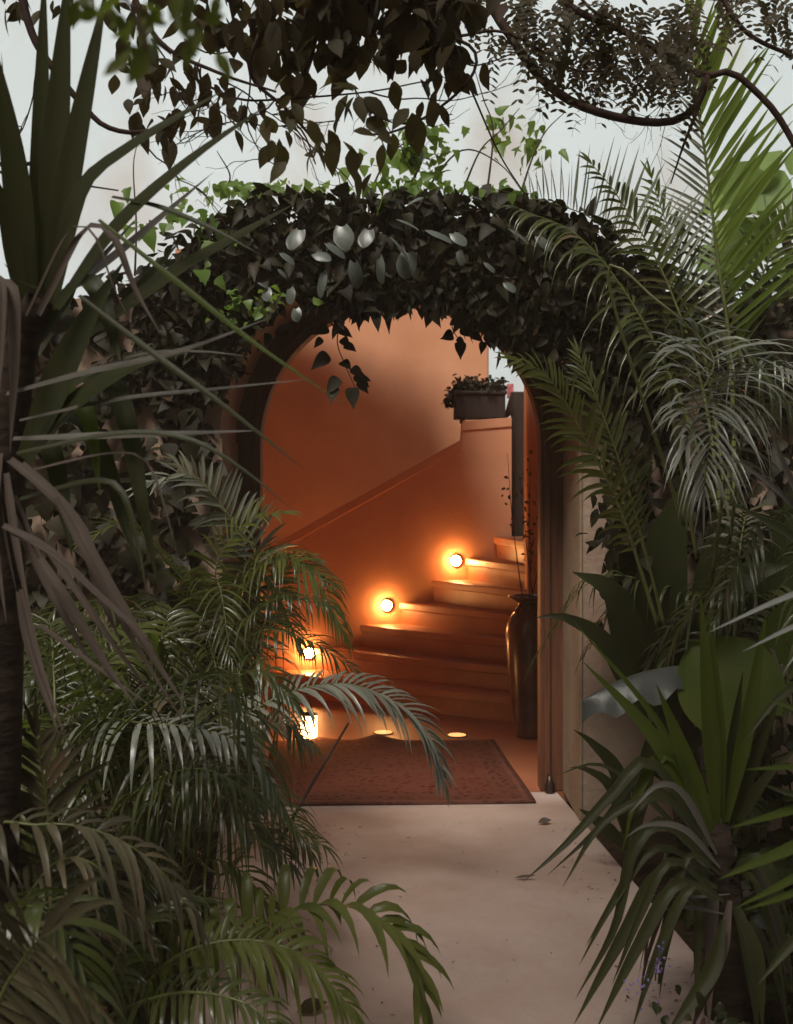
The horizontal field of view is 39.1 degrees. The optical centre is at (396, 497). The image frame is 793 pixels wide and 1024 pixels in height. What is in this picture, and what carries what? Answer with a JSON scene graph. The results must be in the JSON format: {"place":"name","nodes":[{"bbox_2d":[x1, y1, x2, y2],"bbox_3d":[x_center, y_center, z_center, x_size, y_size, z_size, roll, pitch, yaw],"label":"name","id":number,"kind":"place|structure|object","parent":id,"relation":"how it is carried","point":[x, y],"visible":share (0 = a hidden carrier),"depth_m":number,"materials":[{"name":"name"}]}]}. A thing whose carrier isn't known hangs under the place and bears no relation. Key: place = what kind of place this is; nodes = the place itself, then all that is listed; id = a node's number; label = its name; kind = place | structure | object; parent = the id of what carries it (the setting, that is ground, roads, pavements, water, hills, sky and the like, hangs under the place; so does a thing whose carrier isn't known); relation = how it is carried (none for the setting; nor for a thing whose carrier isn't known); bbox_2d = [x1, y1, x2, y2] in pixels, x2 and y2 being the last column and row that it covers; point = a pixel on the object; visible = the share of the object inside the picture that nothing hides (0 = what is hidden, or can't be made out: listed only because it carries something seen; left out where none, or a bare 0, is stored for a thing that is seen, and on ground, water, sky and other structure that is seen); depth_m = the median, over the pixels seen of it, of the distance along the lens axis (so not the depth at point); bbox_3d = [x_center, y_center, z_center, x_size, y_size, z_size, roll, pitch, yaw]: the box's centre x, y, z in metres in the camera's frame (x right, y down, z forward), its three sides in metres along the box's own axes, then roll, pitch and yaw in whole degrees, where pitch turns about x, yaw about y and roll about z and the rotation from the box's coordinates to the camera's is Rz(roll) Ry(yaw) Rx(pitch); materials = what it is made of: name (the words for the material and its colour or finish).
{"place":"outdoors","nodes":[
{"label":"outdoors","id":0,"kind":"place"},
{"bbox_2d":[0,0,792,417],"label":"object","id":1,"kind":"structure","parent":0,"point":[592,136],"depth_m":11.60,"materials":[{"name":"paint"}]},
{"bbox_2d":[237,692,564,800],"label":"court floor","id":2,"kind":"structure","parent":0,"point":[521,755],"depth_m":7.23,"materials":[{"name":"paint"}]},
{"bbox_2d":[301,711,317,738],"bbox_3d":[-0.537,1.406,6.860,0.112,0.184,0.112,0,0,0],"label":"floor lantern","id":3,"kind":"object","parent":2,"relation":"on","point":[310,724],"visible":0.38,"depth_m":6.82,"materials":[{"name":"glass"}]},
{"bbox_2d":[263,309,488,548],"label":"court back wall","id":4,"kind":"structure","parent":2,"relation":"on","point":[397,420],"depth_m":10.40,"materials":[{"name":"paint"}]},
{"bbox_2d":[373,730,393,734],"bbox_3d":[-0.084,1.496,7.123,0.132,0.009,0.132,0,0,0],"label":"floor light","id":5,"kind":"object","parent":2,"relation":"on","point":[381,732],"visible":0.95,"depth_m":7.10,"materials":[{"name":"glass"}]},
{"bbox_2d":[263,417,511,691],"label":"stair parapet","id":6,"kind":"structure","parent":2,"relation":"on","point":[406,535],"depth_m":8.80,"materials":[{"name":"paint"}]},
{"bbox_2d":[303,646,313,659],"bbox_3d":[-0.678,1.204,8.641,0.104,0.104,0.061,0,0,0],"label":"wall lamp","id":7,"kind":"object","parent":6,"relation":"attached to","point":[308,648],"visible":0.45,"depth_m":8.63,"materials":[{"name":"glass"}]},
{"bbox_2d":[380,599,392,611],"bbox_3d":[-0.077,0.847,8.744,0.104,0.104,0.061,0,0,0],"label":"wall lamp","id":8,"kind":"object","parent":6,"relation":"attached to","point":[386,605],"visible":1,"depth_m":8.74,"materials":[{"name":"glass"}]},
{"bbox_2d":[449,554,461,566],"bbox_3d":[0.469,0.501,8.837,0.104,0.104,0.061,0,0,0],"label":"wall lamp","id":9,"kind":"object","parent":6,"relation":"attached to","point":[455,560],"visible":1,"depth_m":8.84,"materials":[{"name":"glass"}]},
{"bbox_2d":[453,391,506,423],"bbox_3d":[0.667,-0.728,9.040,0.427,0.247,0.270,0,0,0],"label":"planter box","id":10,"kind":"object","parent":6,"relation":"on","point":[476,405],"visible":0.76,"depth_m":8.92,"materials":[{"name":"brown wood"}]},
{"bbox_2d":[442,374,508,409],"bbox_3d":[0.628,-0.851,9.049,0.550,0.308,0.484,0,0,0],"label":"potted shrub","id":11,"kind":"object","parent":10,"relation":"in","point":[471,384],"visible":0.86,"depth_m":8.98,"materials":[{"name":"green plant"}]},
{"bbox_2d":[264,536,536,721],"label":"staircase","id":12,"kind":"structure","parent":2,"relation":"on","point":[444,652],"depth_m":8.16,"materials":[{"name":"paint"}]},
{"bbox_2d":[267,735,535,805],"bbox_3d":[-0.038,1.478,6.145,1.443,0.049,1.450,0,0,0],"label":"rug","id":13,"kind":"object","parent":2,"relation":"on","point":[376,770],"visible":0.78,"depth_m":6.01,"materials":[{"name":"red fabric"}]},
{"bbox_2d":[447,733,466,737],"bbox_3d":[0.381,1.496,7.044,0.132,0.009,0.132,0,0,0],"label":"floor light","id":14,"kind":"object","parent":2,"relation":"on","point":[457,735],"visible":0.99,"depth_m":7.02,"materials":[{"name":"glass"}]},
{"bbox_2d":[505,392,523,535],"bbox_3d":[0.980,0.320,9.115,0.240,2.360,0.110,0,0,0],"label":"wooden post","id":15,"kind":"object","parent":2,"relation":"on","point":[515,407],"visible":0.29,"depth_m":9.06,"materials":[{"name":"brown wood"}]},
{"bbox_2d":[506,594,537,738],"bbox_3d":[0.845,1.056,7.020,0.320,0.884,0.320,0,0,0],"label":"clay jar","id":16,"kind":"object","parent":2,"relation":"on","point":[522,638],"visible":0.63,"depth_m":6.91,"materials":[{"name":"ceramic"}]},
{"bbox_2d":[501,450,537,596],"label":"dry branches","id":17,"kind":"object","parent":16,"relation":"on","point":[531,552],"visible":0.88,"depth_m":7.01,"materials":[{"name":"brown plant"}]},
{"bbox_2d":[524,387,537,593],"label":"newel column","id":18,"kind":"structure","parent":2,"relation":"on","point":[530,440],"depth_m":7.84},
{"bbox_2d":[19,802,792,1023],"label":"ground","id":19,"kind":"structure","parent":0,"point":[773,1008],"depth_m":4.40,"materials":[{"name":"soil"}]},
{"bbox_2d":[0,877,123,1023],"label":"areca palm","id":20,"kind":"object","parent":19,"relation":"on","point":[37,986],"visible":1,"depth_m":1.71,"materials":[{"name":"plant"}]},
{"bbox_2d":[14,883,164,1023],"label":"leafy shrub","id":21,"kind":"object","parent":19,"relation":"on","point":[142,1019],"visible":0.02,"depth_m":2.98,"materials":[{"name":"green plant"}]},
{"bbox_2d":[0,698,212,1023],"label":"areca palm","id":22,"kind":"object","parent":19,"relation":"on","point":[37,903],"visible":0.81,"depth_m":2.39,"materials":[{"name":"plant"}]},
{"bbox_2d":[24,655,200,888],"bbox_3d":[-1.344,1.218,4.606,1.074,1.149,0.938,0,0,0],"label":"leafy shrub","id":23,"kind":"object","parent":19,"relation":"on","point":[136,853],"visible":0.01,"depth_m":4.49,"materials":[{"name":"green plant"}]},
{"bbox_2d":[18,612,296,1017],"bbox_3d":[-1.140,0.979,3.233,1.580,1.250,1.434,0,0,-15],"label":"areca palm","id":24,"kind":"object","parent":19,"relation":"on","point":[79,724],"visible":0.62,"depth_m":3.18,"materials":[{"name":"plant"}]},
{"bbox_2d":[0,0,345,1023],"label":"tall yucca","id":25,"kind":"object","parent":19,"relation":"on","point":[42,200],"visible":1,"depth_m":2.37,"materials":[{"name":"green plant"}]},
{"bbox_2d":[23,450,368,846],"bbox_3d":[-1.114,0.699,4.888,1.364,1.812,2.206,0,0,-30],"label":"areca palm","id":26,"kind":"object","parent":19,"relation":"on","point":[242,581],"visible":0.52,"depth_m":4.60,"materials":[{"name":"plant"}]},
{"bbox_2d":[0,836,453,1023],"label":"areca palm","id":27,"kind":"object","parent":19,"relation":"on","point":[414,953],"visible":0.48,"depth_m":2.71,"materials":[{"name":"plant"}]},
{"bbox_2d":[19,596,456,1003],"bbox_3d":[-0.937,1.000,4.005,1.829,1.207,1.591,0,0,30],"label":"areca palm","id":28,"kind":"object","parent":19,"relation":"on","point":[164,832],"visible":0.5,"depth_m":3.61,"materials":[{"name":"plant"}]},
{"bbox_2d":[0,0,525,236],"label":"drooping tree","id":29,"kind":"object","parent":19,"relation":"on","point":[427,34],"visible":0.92,"depth_m":3.10,"materials":[{"name":"green plant"}]},
{"bbox_2d":[67,0,231,84],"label":"leafy twig","id":30,"kind":"object","parent":29,"relation":"attached to","point":[138,67],"visible":1,"depth_m":0.99,"materials":[{"name":"green plant"}]},
{"bbox_2d":[5,226,792,830],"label":"arched garden wall","id":31,"kind":"structure","parent":19,"relation":"on","point":[621,738],"depth_m":5.19,"materials":[{"name":"paint"}]},
{"bbox_2d":[5,66,792,640],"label":"climbing ivy","id":32,"kind":"object","parent":31,"relation":"attached to","point":[377,274],"visible":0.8,"depth_m":5.07,"materials":[{"name":"green plant"}]},
{"bbox_2d":[236,281,564,793],"bbox_3d":[0.020,0.177,5.738,1.740,2.645,0.183,0,0,0],"label":"arched door frame","id":33,"kind":"object","parent":31,"relation":"attached to","point":[256,399],"visible":0.34,"depth_m":5.71,"materials":[{"name":"brown wood"}]},
{"bbox_2d":[671,263,792,303],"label":"wall top shrub","id":34,"kind":"object","parent":31,"relation":"on","point":[758,278],"visible":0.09,"depth_m":5.40,"materials":[{"name":"green plant"}]},
{"bbox_2d":[570,710,657,850],"bbox_3d":[0.874,1.148,4.495,0.355,0.586,0.017,0,0,0],"label":"bird of paradise","id":35,"kind":"object","parent":19,"relation":"on","point":[610,832],"visible":0.48,"depth_m":4.50,"materials":[{"name":"green plant"}]},
{"bbox_2d":[462,0,792,193],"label":"feathery tree","id":36,"kind":"object","parent":19,"relation":"on","point":[671,67],"visible":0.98,"depth_m":3.47,"materials":[{"name":"green plant"}]},
{"bbox_2d":[575,395,701,851],"bbox_3d":[1.089,0.556,4.905,0.558,2.007,0.376,0,0,19],"label":"leaning trunk","id":37,"kind":"object","parent":19,"relation":"on","point":[686,724],"visible":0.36,"depth_m":4.88,"materials":[{"name":"plant"}]},
{"bbox_2d":[487,0,792,841],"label":"feather palm","id":38,"kind":"object","parent":19,"relation":"on","point":[745,198],"visible":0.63,"depth_m":4.97,"materials":[{"name":"plant"}]},
{"bbox_2d":[495,264,792,848],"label":"feather palm","id":39,"kind":"object","parent":19,"relation":"on","point":[570,431],"visible":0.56,"depth_m":4.10,"materials":[{"name":"plant"}]},
{"bbox_2d":[523,592,792,1023],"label":"yucca","id":40,"kind":"object","parent":19,"relation":"on","point":[731,974],"visible":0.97,"depth_m":3.10,"materials":[{"name":"green plant"}]},
{"bbox_2d":[524,508,792,746],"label":"feather palm","id":41,"kind":"object","parent":19,"relation":"on","point":[735,587],"visible":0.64,"depth_m":4.40,"materials":[{"name":"plant"}]},
{"bbox_2d":[537,478,792,752],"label":"bird of paradise","id":42,"kind":"object","parent":19,"relation":"on","point":[625,643],"visible":0.45,"depth_m":4.79,"materials":[{"name":"green plant"}]},
{"bbox_2d":[623,941,750,1023],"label":"flowering shrub","id":43,"kind":"object","parent":19,"relation":"on","point":[721,1016],"visible":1,"depth_m":2.74,"materials":[{"name":"green plant"}]},
{"bbox_2d":[582,601,792,881],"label":"elephant ear","id":44,"kind":"object","parent":19,"relation":"on","point":[735,660],"visible":0.69,"depth_m":4.04},
{"bbox_2d":[655,723,792,937],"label":"leafy shrub","id":45,"kind":"object","parent":19,"relation":"on","point":[770,800],"visible":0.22,"depth_m":4.15,"materials":[{"name":"green plant"}]},
{"bbox_2d":[685,150,792,291],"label":"broad leaf tree","id":46,"kind":"object","parent":19,"relation":"on","point":[779,181],"visible":0.3,"depth_m":7.05,"materials":[{"name":"green plant"}]},
{"bbox_2d":[690,857,792,1023],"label":"leafy shrub","id":47,"kind":"object","parent":19,"relation":"on","point":[755,917],"visible":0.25,"depth_m":3.34,"materials":[{"name":"green plant"}]},
{"bbox_2d":[710,421,792,985],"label":"spiky agave","id":48,"kind":"object","parent":19,"relation":"on","point":[776,854],"visible":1,"depth_m":2.23,"materials":[{"name":"green plant"}]},
{"bbox_2d":[187,792,716,1023],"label":"path","id":49,"kind":"structure","parent":0,"point":[487,910],"depth_m":4.00,"materials":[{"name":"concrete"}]},
{"bbox_2d":[297,998,326,1012],"bbox_3d":[-0.243,1.476,3.249,0.096,0.027,0.045,0,0,-24],"label":"fallen leaf","id":50,"kind":"object","parent":49,"relation":"on","point":[306,1005],"visible":0.7,"depth_m":3.25,"materials":[{"name":"brown plant"}]},
{"bbox_2d":[279,825,686,1014],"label":"path litter","id":51,"kind":"object","parent":49,"relation":"on","point":[514,959],"visible":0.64,"depth_m":3.77,"materials":[{"name":"brown plant"}]},
{"bbox_2d":[515,875,534,877],"bbox_3d":[0.506,1.484,4.379,0.086,0.011,0.014,0,0,0],"label":"fallen leaf","id":52,"kind":"object","parent":49,"relation":"on","point":[523,876],"visible":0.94,"depth_m":4.38,"materials":[{"name":"brown plant"}]},
{"bbox_2d":[538,817,550,822],"bbox_3d":[0.681,1.480,5.125,0.064,0.019,0.034,0,0,0],"label":"fallen leaf","id":53,"kind":"object","parent":49,"relation":"on","point":[543,820],"visible":1,"depth_m":5.13,"materials":[{"name":"brown plant"}]},
{"bbox_2d":[507,384,513,397],"bbox_3d":[1.109,-1.039,10.897,0.070,0.142,0.022,0,0,0],"label":"hanging cloth","id":54,"kind":"object","parent":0,"point":[510,388],"visible":0.7,"depth_m":10.89,"materials":[{"name":"pink fabric"}]}
]}

